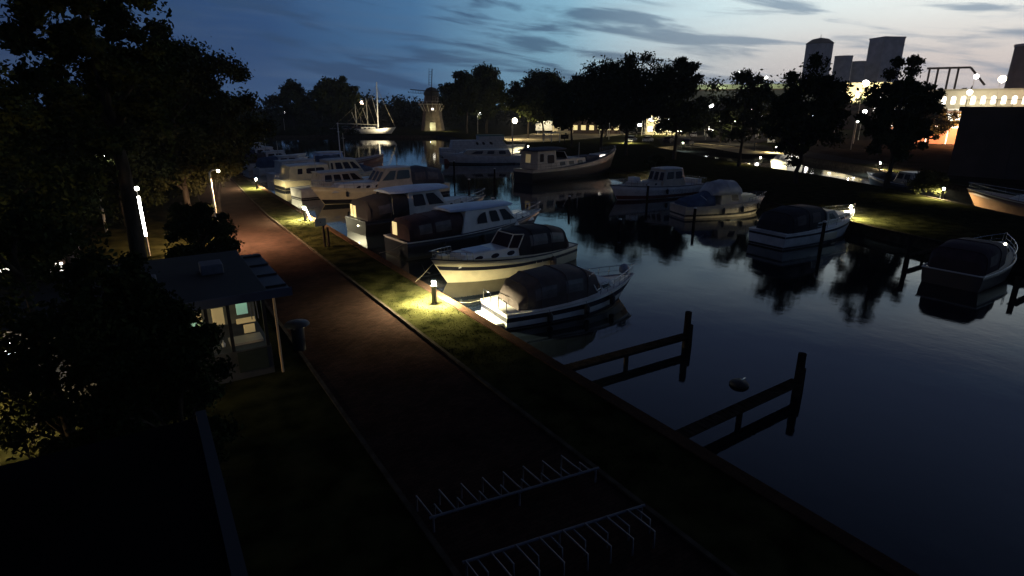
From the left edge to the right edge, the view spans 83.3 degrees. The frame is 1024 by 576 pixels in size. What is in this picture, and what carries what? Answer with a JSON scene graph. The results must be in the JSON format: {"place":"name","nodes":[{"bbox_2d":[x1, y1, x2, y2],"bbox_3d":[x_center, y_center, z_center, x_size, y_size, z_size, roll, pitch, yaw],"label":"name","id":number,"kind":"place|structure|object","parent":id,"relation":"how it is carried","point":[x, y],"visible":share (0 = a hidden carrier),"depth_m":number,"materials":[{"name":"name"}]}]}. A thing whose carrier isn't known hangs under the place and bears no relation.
{"place":"outdoors","nodes":[
{"label":"outdoors","id":0,"kind":"place"},
{"bbox_2d":[193,173,728,575],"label":"path","id":1,"kind":"structure","parent":0,"point":[428,419],"depth_m":15.27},
{"bbox_2d":[284,319,309,351],"bbox_3d":[-7.779,1.727,20.955,0.900,1.120,0.877,-11,20,-31],"label":"litter bin","id":2,"kind":"object","parent":1,"relation":"on","point":[296,327],"visible":1,"depth_m":20.77,"materials":[{"name":"metal"}]},
{"bbox_2d":[416,455,598,532],"bbox_3d":[-0.027,4.563,13.114,4.216,0.419,0.823,-8,19,-24],"label":"bicycle rack","id":3,"kind":"object","parent":1,"relation":"on","point":[480,502],"visible":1,"depth_m":12.84,"materials":[{"name":"metal"}]},
{"bbox_2d":[462,504,655,575],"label":"bicycle rack","id":4,"kind":"object","parent":1,"relation":"on","point":[527,542],"visible":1,"depth_m":11.30,"materials":[{"name":"metal"}]},
{"bbox_2d":[0,109,1023,575],"bbox_3d":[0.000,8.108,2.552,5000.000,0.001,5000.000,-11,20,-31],"label":"ground","id":5,"kind":"structure","parent":0,"point":[310,491],"depth_m":15.42,"materials":[{"name":"green plant"}]},
{"bbox_2d":[0,393,61,457],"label":"shrub","id":6,"kind":"object","parent":5,"relation":"on","point":[29,450],"visible":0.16,"depth_m":13.87,"materials":[{"name":"green plant"}]},
{"bbox_2d":[0,104,108,225],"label":"broadleaf tree","id":7,"kind":"object","parent":5,"relation":"on","point":[10,177],"visible":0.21,"depth_m":33.18,"materials":[{"name":"green plant"}]},
{"bbox_2d":[29,430,80,458],"bbox_3d":[-9.910,4.126,12.816,1.712,1.639,1.680,6,18,17],"label":"shrub","id":8,"kind":"object","parent":5,"relation":"on","point":[56,444],"visible":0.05,"depth_m":12.89,"materials":[{"name":"green plant"}]},
{"bbox_2d":[0,36,118,291],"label":"weeping tree","id":9,"kind":"object","parent":5,"relation":"on","point":[13,97],"visible":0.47,"depth_m":18.53,"materials":[{"name":"green plant"}]},
{"bbox_2d":[0,188,172,460],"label":"weeping tree","id":10,"kind":"object","parent":5,"relation":"on","point":[68,336],"visible":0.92,"depth_m":12.16,"materials":[{"name":"green plant"}]},
{"bbox_2d":[0,0,186,260],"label":"tree","id":11,"kind":"object","parent":5,"relation":"on","point":[118,67],"visible":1,"depth_m":21.04,"materials":[{"name":"green plant"}]},
{"bbox_2d":[35,74,197,226],"bbox_3d":[-27.807,-9.917,39.212,10.484,12.647,12.539,-2,18,-5],"label":"broadleaf tree","id":12,"kind":"object","parent":5,"relation":"on","point":[155,198],"visible":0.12,"depth_m":39.39,"materials":[{"name":"green plant"}]},
{"bbox_2d":[0,410,247,575],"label":"flat roofed annex","id":13,"kind":"object","parent":5,"relation":"on","point":[153,502],"visible":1,"depth_m":6.71,"materials":[{"name":"black metal"}]},
{"bbox_2d":[57,250,224,432],"bbox_3d":[-9.206,1.679,14.641,3.581,5.228,3.785,-11,20,-31],"label":"weeping tree","id":14,"kind":"object","parent":5,"relation":"on","point":[176,316],"visible":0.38,"depth_m":13.92,"materials":[{"name":"green plant"}]},
{"bbox_2d":[134,187,150,255],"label":"light column","id":15,"kind":"structure","parent":5,"relation":"on","point":[142,219],"depth_m":33.73,"materials":[{"name":"white"}]},
{"bbox_2d":[0,250,292,426],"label":"kiosk","id":16,"kind":"object","parent":5,"relation":"on","point":[227,289],"visible":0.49,"depth_m":19.00,"materials":[{"name":"wood"}]},
{"bbox_2d":[60,324,243,488],"bbox_3d":[-7.215,2.849,11.872,3.389,4.698,3.148,-11,20,-31],"label":"weeping tree","id":17,"kind":"object","parent":5,"relation":"on","point":[123,388],"visible":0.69,"depth_m":11.33,"materials":[{"name":"green plant"}]},
{"bbox_2d":[91,17,261,205],"bbox_3d":[-22.976,-10.887,39.925,10.282,14.057,11.421,-11,20,-31],"label":"broadleaf tree","id":18,"kind":"object","parent":5,"relation":"on","point":[204,147],"visible":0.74,"depth_m":37.59,"materials":[{"name":"green plant"}]},
{"bbox_2d":[161,201,244,257],"bbox_3d":[-16.017,-2.456,29.651,3.992,4.156,3.689,-11,20,-31],"label":"bush","id":19,"kind":"object","parent":5,"relation":"on","point":[193,224],"visible":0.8,"depth_m":29.07,"materials":[{"name":"green plant"}]},
{"bbox_2d":[208,169,219,216],"bbox_3d":[-18.156,-4.902,35.744,0.696,4.884,0.192,-16,24,-42],"label":"street lamp","id":20,"kind":"object","parent":5,"relation":"on","point":[213,198],"visible":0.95,"depth_m":35.19,"materials":[{"name":"beige metal"}]},
{"bbox_2d":[179,81,280,213],"bbox_3d":[-23.684,-11.124,45.872,10.480,10.926,10.885,-11,20,-31],"label":"broadleaf tree","id":21,"kind":"object","parent":5,"relation":"on","point":[260,126],"visible":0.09,"depth_m":45.67,"materials":[{"name":"green plant"}]},
{"bbox_2d":[268,78,311,129],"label":"broadleaf tree","id":22,"kind":"object","parent":5,"relation":"on","point":[290,91],"visible":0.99,"depth_m":205.22,"materials":[{"name":"green plant"}]},
{"bbox_2d":[314,218,329,246],"bbox_3d":[-11.973,-3.499,36.340,0.870,1.850,0.182,-14,22,-38],"label":"signboard","id":23,"kind":"object","parent":5,"relation":"on","point":[320,222],"visible":1,"depth_m":36.32,"materials":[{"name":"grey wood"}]},
{"bbox_2d":[197,194,461,575],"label":"kerb far side","id":24,"kind":"structure","parent":5,"relation":"on","point":[444,557],"depth_m":14.06,"materials":[{"name":"concrete"}]},
{"bbox_2d":[302,75,365,125],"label":"broadleaf tree","id":25,"kind":"object","parent":5,"relation":"on","point":[339,97],"visible":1,"depth_m":205.65,"materials":[{"name":"green plant"}]},
{"bbox_2d":[330,106,364,132],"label":"sailing boat","id":26,"kind":"object","parent":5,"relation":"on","point":[349,127],"visible":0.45,"depth_m":195.68,"materials":[{"name":"grey paint"}]},
{"bbox_2d":[343,101,374,131],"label":"sailing boat","id":27,"kind":"object","parent":5,"relation":"on","point":[355,127],"visible":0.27,"depth_m":194.48,"materials":[{"name":"grey paint"}]},
{"bbox_2d":[410,74,444,130],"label":"windmill","id":28,"kind":"object","parent":5,"relation":"on","point":[432,119],"visible":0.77,"depth_m":209.66,"materials":[{"name":"brick"}]},
{"bbox_2d":[430,278,437,303],"bbox_3d":[-3.510,0.144,25.919,0.320,1.160,0.312,-11,20,-31],"label":"bollard lamp","id":29,"kind":"object","parent":5,"relation":"on","point":[434,292],"visible":1,"depth_m":25.84,"materials":[{"name":"metal"}]},
{"bbox_2d":[436,70,485,132],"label":"broadleaf tree","id":30,"kind":"object","parent":5,"relation":"on","point":[453,96],"visible":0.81,"depth_m":185.82,"materials":[{"name":"green plant"}]},
{"bbox_2d":[227,175,739,575],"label":"kerb","id":31,"kind":"structure","parent":5,"relation":"on","point":[713,559],"depth_m":15.25,"materials":[{"name":"concrete"}]},
{"bbox_2d":[463,61,506,132],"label":"broadleaf tree","id":32,"kind":"object","parent":5,"relation":"on","point":[486,106],"visible":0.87,"depth_m":184.88,"materials":[{"name":"green plant"}]},
{"bbox_2d":[0,85,971,127],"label":"wood","id":33,"kind":"object","parent":5,"relation":"on","point":[403,112],"visible":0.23,"depth_m":259.38,"materials":[{"name":"green plant"}]},
{"bbox_2d":[539,72,601,147],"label":"broadleaf tree","id":34,"kind":"object","parent":5,"relation":"on","point":[562,120],"visible":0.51,"depth_m":119.31,"materials":[{"name":"green plant"}]},
{"bbox_2d":[504,131,641,141],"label":"paved square","id":35,"kind":"structure","parent":5,"relation":"on","point":[536,137],"depth_m":171.85,"materials":[{"name":"grey stone"}]},
{"bbox_2d":[501,97,530,137],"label":"broadleaf tree","id":36,"kind":"object","parent":35,"relation":"on","point":[505,107],"visible":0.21,"depth_m":161.75,"materials":[{"name":"green plant"}]},
{"bbox_2d":[496,67,565,139],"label":"broadleaf tree","id":37,"kind":"object","parent":35,"relation":"on","point":[529,94],"visible":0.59,"depth_m":150.06,"materials":[{"name":"green plant"}]},
{"bbox_2d":[535,121,557,132],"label":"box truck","id":38,"kind":"object","parent":35,"relation":"on","point":[548,126],"visible":0.67,"depth_m":191.42,"materials":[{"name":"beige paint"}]},
{"bbox_2d":[572,120,620,133],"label":"shop","id":39,"kind":"structure","parent":35,"relation":"on","point":[580,128],"depth_m":188.60,"materials":[{"name":"brown brick"}]},
{"bbox_2d":[557,68,627,150],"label":"broadleaf tree","id":40,"kind":"object","parent":5,"relation":"on","point":[566,97],"visible":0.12,"depth_m":112.08,"materials":[{"name":"green plant"}]},
{"bbox_2d":[595,120,619,137],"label":"broadleaf tree","id":41,"kind":"object","parent":5,"relation":"on","point":[599,128],"visible":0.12,"depth_m":159.68,"materials":[{"name":"green plant"}]},
{"bbox_2d":[574,50,680,155],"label":"broadleaf tree","id":42,"kind":"object","parent":5,"relation":"on","point":[612,84],"visible":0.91,"depth_m":99.19,"materials":[{"name":"green plant"}]},
{"bbox_2d":[645,115,681,134],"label":"shop","id":43,"kind":"structure","parent":5,"relation":"on","point":[649,126],"depth_m":182.65,"materials":[{"name":"concrete"}]},
{"bbox_2d":[643,56,727,159],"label":"broadleaf tree","id":44,"kind":"object","parent":5,"relation":"on","point":[679,81],"visible":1,"depth_m":92.34,"materials":[{"name":"green plant"}]},
{"bbox_2d":[699,68,779,166],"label":"broadleaf tree","id":45,"kind":"object","parent":5,"relation":"on","point":[754,95],"visible":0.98,"depth_m":82.05,"materials":[{"name":"green plant"}]},
{"bbox_2d":[674,84,815,129],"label":"retail shed","id":46,"kind":"structure","parent":5,"relation":"on","point":[778,91],"depth_m":219.15,"materials":[{"name":"brown brick"}]},
{"bbox_2d":[544,170,1023,243],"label":"grass","id":47,"kind":"structure","parent":5,"relation":"on","point":[840,206],"depth_m":50.20,"materials":[{"name":"green plant"}]},
{"bbox_2d":[760,51,854,183],"bbox_3d":[33.222,-19.037,65.304,9.201,14.340,9.579,8,19,24],"label":"broadleaf tree","id":48,"kind":"object","parent":5,"relation":"on","point":[828,112],"visible":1,"depth_m":62.94,"materials":[{"name":"green plant"}]},
{"bbox_2d":[832,55,852,81],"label":"silo","id":49,"kind":"object","parent":5,"relation":"on","point":[842,65],"visible":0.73,"depth_m":620.56,"materials":[{"name":"grey concrete"}]},
{"bbox_2d":[837,104,874,129],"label":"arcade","id":50,"kind":"object","parent":5,"relation":"on","point":[851,121],"visible":0.11,"depth_m":224.73,"materials":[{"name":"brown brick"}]},
{"bbox_2d":[849,61,866,82],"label":"silo","id":51,"kind":"object","parent":5,"relation":"on","point":[857,71],"visible":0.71,"depth_m":621.69,"materials":[{"name":"grey concrete"}]},
{"bbox_2d":[847,82,891,102],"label":"town house","id":52,"kind":"structure","parent":5,"relation":"on","point":[856,92],"depth_m":232.03,"materials":[{"name":"beige paint"}]},
{"bbox_2d":[853,75,937,184],"bbox_3d":[43.265,-17.656,64.965,7.469,11.884,7.414,-11,20,-31],"label":"broadleaf tree","id":53,"kind":"object","parent":5,"relation":"on","point":[925,134],"visible":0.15,"depth_m":63.59,"materials":[{"name":"green plant"}]},
{"bbox_2d":[856,54,947,190],"bbox_3d":[39.354,-16.689,58.826,7.849,13.754,6.851,-4,18,-13],"label":"broadleaf tree","id":54,"kind":"object","parent":5,"relation":"on","point":[908,125],"visible":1,"depth_m":58.01,"materials":[{"name":"green plant"}]},
{"bbox_2d":[876,88,1023,117],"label":"factory","id":55,"kind":"structure","parent":5,"relation":"on","point":[954,99],"depth_m":175.47,"materials":[{"name":"white"}]},
{"bbox_2d":[926,66,985,88],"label":"conveyor","id":56,"kind":"object","parent":5,"relation":"on","point":[957,73],"visible":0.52,"depth_m":241.85,"materials":[{"name":"metal"}]},
{"bbox_2d":[1004,43,1023,87],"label":"grain silo","id":57,"kind":"object","parent":5,"relation":"on","point":[1015,77],"visible":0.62,"depth_m":246.75,"materials":[{"name":"concrete"}]},
{"bbox_2d":[0,0,1023,108],"label":"sky","id":58,"kind":"structure","parent":0,"point":[396,45],"materials":[{"name":"blue"}]},
{"bbox_2d":[240,137,1023,575],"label":"water","id":59,"kind":"structure","parent":0,"point":[894,429],"depth_m":23.03,"materials":[{"name":"blue liquid"}]},
{"bbox_2d":[252,141,298,175],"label":"motor boat","id":60,"kind":"object","parent":59,"relation":"on","point":[264,165],"visible":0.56,"depth_m":82.13,"materials":[{"name":"grey paint"}]},
{"bbox_2d":[243,138,307,170],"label":"motor boat","id":61,"kind":"object","parent":59,"relation":"on","point":[268,153],"visible":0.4,"depth_m":89.05,"materials":[{"name":"grey paint"}]},
{"bbox_2d":[245,139,305,156],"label":"motor boat","id":62,"kind":"object","parent":59,"relation":"on","point":[257,149],"visible":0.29,"depth_m":96.24,"materials":[{"name":"grey paint"}]},
{"bbox_2d":[266,123,362,181],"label":"motor boat","id":63,"kind":"object","parent":59,"relation":"on","point":[270,176],"visible":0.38,"depth_m":75.66,"materials":[{"name":"grey paint"}]},
{"bbox_2d":[290,157,370,199],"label":"motor boat","id":64,"kind":"object","parent":59,"relation":"on","point":[329,176],"visible":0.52,"depth_m":62.04,"materials":[{"name":"grey paint"}]},
{"bbox_2d":[273,133,388,190],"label":"motor boat","id":65,"kind":"object","parent":59,"relation":"on","point":[295,175],"visible":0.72,"depth_m":68.27,"materials":[{"name":"beige paint"}]},
{"bbox_2d":[312,151,383,167],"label":"motor boat","id":66,"kind":"object","parent":59,"relation":"on","point":[375,159],"visible":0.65,"depth_m":84.25,"materials":[{"name":"beige paint"}]},
{"bbox_2d":[351,82,395,133],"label":"sailing boat","id":67,"kind":"object","parent":59,"relation":"on","point":[369,130],"visible":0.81,"depth_m":189.85,"materials":[{"name":"grey paint"}]},
{"bbox_2d":[310,154,449,204],"bbox_3d":[-13.740,-11.455,60.529,15.254,5.100,4.298,-14,22,-37],"label":"motor boat","id":68,"kind":"object","parent":59,"relation":"on","point":[348,192],"visible":0.72,"depth_m":59.54,"materials":[{"name":"beige paint"}]},
{"bbox_2d":[345,183,485,235],"bbox_3d":[-7.138,-6.780,47.927,12.922,3.750,4.088,-15,23,-39],"label":"motor boat","id":69,"kind":"object","parent":59,"relation":"on","point":[371,215],"visible":0.72,"depth_m":44.70,"materials":[{"name":"white plastic"}]},
{"bbox_2d":[381,197,540,260],"bbox_3d":[-3.333,-4.569,40.154,14.667,4.201,4.000,-14,22,-37],"label":"motor boat","id":70,"kind":"object","parent":59,"relation":"on","point":[457,226],"visible":0.89,"depth_m":38.23,"materials":[{"name":"grey paint"}]},
{"bbox_2d":[440,124,520,163],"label":"motor yacht","id":71,"kind":"object","parent":59,"relation":"on","point":[486,156],"visible":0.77,"depth_m":97.24,"materials":[{"name":"grey paint"}]},
{"bbox_2d":[439,134,525,156],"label":"motor yacht","id":72,"kind":"object","parent":59,"relation":"on","point":[491,141],"visible":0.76,"depth_m":113.42,"materials":[{"name":"grey paint"}]},
{"bbox_2d":[415,223,577,282],"bbox_3d":[-1.024,-1.875,33.628,12.046,2.981,3.864,-14,22,-38],"label":"motor boat","id":73,"kind":"object","parent":59,"relation":"on","point":[510,251],"visible":0.97,"depth_m":33.20,"materials":[{"name":"beige paint"}]},
{"bbox_2d":[459,263,634,330],"bbox_3d":[2.207,0.294,27.322,9.658,2.631,3.203,-10,20,-28],"label":"motor boat","id":74,"kind":"object","parent":59,"relation":"on","point":[545,294],"visible":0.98,"depth_m":26.18,"materials":[{"name":"grey paint"}]},
{"bbox_2d":[513,142,615,183],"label":"barge","id":75,"kind":"object","parent":59,"relation":"on","point":[539,164],"visible":0.94,"depth_m":74.75,"materials":[{"name":"beige paint"}]},
{"bbox_2d":[565,311,692,370],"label":"finger jetty","id":76,"kind":"object","parent":59,"relation":"in","point":[685,337],"visible":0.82,"depth_m":21.96,"materials":[{"name":"brown wood"}]},
{"bbox_2d":[610,166,706,199],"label":"motor boat","id":77,"kind":"object","parent":59,"relation":"on","point":[663,180],"visible":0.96,"depth_m":61.19,"materials":[{"name":"grey paint"}]},
{"bbox_2d":[670,179,764,218],"bbox_3d":[19.011,-7.943,51.820,9.080,3.631,3.409,-5,18,-15],"label":"motor boat","id":78,"kind":"object","parent":59,"relation":"on","point":[714,199],"visible":0.94,"depth_m":50.67,"materials":[{"name":"beige paint"}]},
{"bbox_2d":[729,377,748,388],"bbox_3d":[7.968,3.362,20.178,0.717,0.367,0.663,-11,20,-31],"label":"mooring buoy","id":79,"kind":"object","parent":59,"relation":"on","point":[739,383],"visible":0.93,"depth_m":20.01,"materials":[{"name":"plastic"}]},
{"bbox_2d":[675,352,806,437],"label":"finger jetty","id":80,"kind":"object","parent":59,"relation":"in","point":[795,385],"visible":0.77,"depth_m":17.88,"materials":[{"name":"brown wood"}]},
{"bbox_2d":[770,154,802,171],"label":"motor boat","id":81,"kind":"object","parent":59,"relation":"on","point":[778,161],"visible":0.55,"depth_m":87.75,"materials":[{"name":"grey paint"}]},
{"bbox_2d":[749,203,855,249],"bbox_3d":[22.229,-4.744,42.574,10.746,3.081,3.500,-10,20,-30],"label":"motor boat","id":82,"kind":"object","parent":59,"relation":"on","point":[783,227],"visible":0.97,"depth_m":40.20,"materials":[{"name":"grey paint"}]},
{"bbox_2d":[818,220,826,249],"bbox_3d":[21.042,-2.822,39.270,0.304,3.602,0.260,-11,20,-31],"label":"mooring pole","id":83,"kind":"object","parent":59,"relation":"in","point":[822,235],"visible":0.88,"depth_m":38.98,"materials":[{"name":"brown wood"}]},
{"bbox_2d":[867,171,939,195],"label":"motor boat","id":84,"kind":"object","parent":59,"relation":"on","point":[897,180],"visible":0.45,"depth_m":65.42,"materials":[{"name":"grey paint"}]},
{"bbox_2d":[903,237,935,264],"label":"finger jetty","id":85,"kind":"object","parent":59,"relation":"in","point":[908,255],"visible":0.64,"depth_m":35.41,"materials":[{"name":"brown wood"}]},
{"bbox_2d":[921,233,1017,292],"bbox_3d":[27.036,-1.647,33.321,8.590,2.731,3.200,-13,21,-35],"label":"motor boat","id":86,"kind":"object","parent":59,"relation":"on","point":[973,265],"visible":0.98,"depth_m":31.04,"materials":[{"name":"grey paint"}]},
{"bbox_2d":[966,182,1023,215],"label":"motor boat","id":87,"kind":"object","parent":59,"relation":"on","point":[1007,203],"visible":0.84,"depth_m":51.83,"materials":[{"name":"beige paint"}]},
{"bbox_2d":[1011,276,1023,295],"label":"finger jetty","id":88,"kind":"object","parent":59,"relation":"in","point":[1018,284],"visible":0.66,"depth_m":29.52,"materials":[{"name":"brown wood"}]},
{"bbox_2d":[258,135,1023,272],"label":"quay wall","id":89,"kind":"structure","parent":0,"point":[1018,266],"depth_m":76.04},
{"bbox_2d":[239,174,919,575],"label":"quay edge","id":90,"kind":"object","parent":89,"relation":"attached to","point":[863,550],"visible":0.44,"depth_m":15.10,"materials":[{"name":"weathered wood"}]},
{"bbox_2d":[438,135,1023,261],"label":"bank edge","id":91,"kind":"object","parent":89,"relation":"attached to","point":[899,232],"visible":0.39,"depth_m":41.94,"materials":[{"name":"brown wood"}]},
{"bbox_2d":[656,147,1023,217],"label":"canal edge","id":92,"kind":"object","parent":89,"relation":"attached to","point":[877,186],"visible":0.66,"depth_m":61.60,"materials":[{"name":"grey concrete"}]},
{"bbox_2d":[902,168,949,196],"bbox_3d":[41.347,-10.532,57.416,4.632,2.850,3.699,-11,20,-31],"label":"shrub","id":93,"kind":"object","parent":92,"relation":"on","point":[926,181],"visible":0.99,"depth_m":56.91,"materials":[{"name":"green plant"}]},
{"bbox_2d":[698,144,1003,193],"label":"canal far edge","id":94,"kind":"object","parent":89,"relation":"on","point":[958,185],"visible":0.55,"depth_m":86.29,"materials":[{"name":"grey concrete"}]},
{"bbox_2d":[690,143,781,153],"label":"paved quay","id":95,"kind":"structure","parent":0,"point":[736,149],"depth_m":119.64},
{"bbox_2d":[657,132,888,164],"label":"quay road","id":96,"kind":"structure","parent":0,"point":[700,138],"depth_m":135.48,"materials":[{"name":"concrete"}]},
{"bbox_2d":[650,105,689,137],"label":"broadleaf tree","id":97,"kind":"object","parent":96,"relation":"on","point":[672,131],"visible":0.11,"depth_m":149.88,"materials":[{"name":"green plant"}]},
{"bbox_2d":[694,102,748,140],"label":"broadleaf tree","id":98,"kind":"object","parent":96,"relation":"on","point":[716,108],"visible":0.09,"depth_m":145.87,"materials":[{"name":"green plant"}]},
{"bbox_2d":[699,108,749,142],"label":"broadleaf tree","id":99,"kind":"object","parent":96,"relation":"on","point":[707,122],"visible":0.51,"depth_m":141.04,"materials":[{"name":"green plant"}]},
{"bbox_2d":[801,38,833,78],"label":"water tower","id":100,"kind":"structure","parent":0,"point":[824,46],"depth_m":603.25,"materials":[{"name":"grey concrete"}]},
{"bbox_2d":[863,36,905,81],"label":"building","id":101,"kind":"structure","parent":0,"point":[883,51],"depth_m":610.52,"materials":[{"name":"grey concrete"}]},
{"bbox_2d":[806,135,1023,193],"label":"rough field","id":102,"kind":"structure","parent":0,"point":[935,157],"depth_m":98.93,"materials":[{"name":"green plant"}]},
{"bbox_2d":[891,123,958,143],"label":"garage row","id":103,"kind":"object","parent":102,"relation":"on","point":[948,138],"visible":0.06,"depth_m":136.92,"materials":[{"name":"white"}]},
{"bbox_2d":[927,133,945,143],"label":"roller door","id":104,"kind":"structure","parent":103,"relation":"in","point":[941,140],"depth_m":137.89,"materials":[{"name":"metal"}]},
{"bbox_2d":[947,129,956,143],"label":"roller door","id":105,"kind":"structure","parent":103,"relation":"in","point":[952,135],"depth_m":136.22,"materials":[{"name":"metal"}]},
{"bbox_2d":[920,108,960,145],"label":"broadleaf tree","id":106,"kind":"object","parent":102,"relation":"on","point":[942,122],"visible":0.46,"depth_m":124.24,"materials":[{"name":"green plant"}]},
{"bbox_2d":[947,99,1023,179],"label":"warehouse block","id":107,"kind":"structure","parent":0,"point":[989,142],"depth_m":71.02,"materials":[{"name":"grey brick"}]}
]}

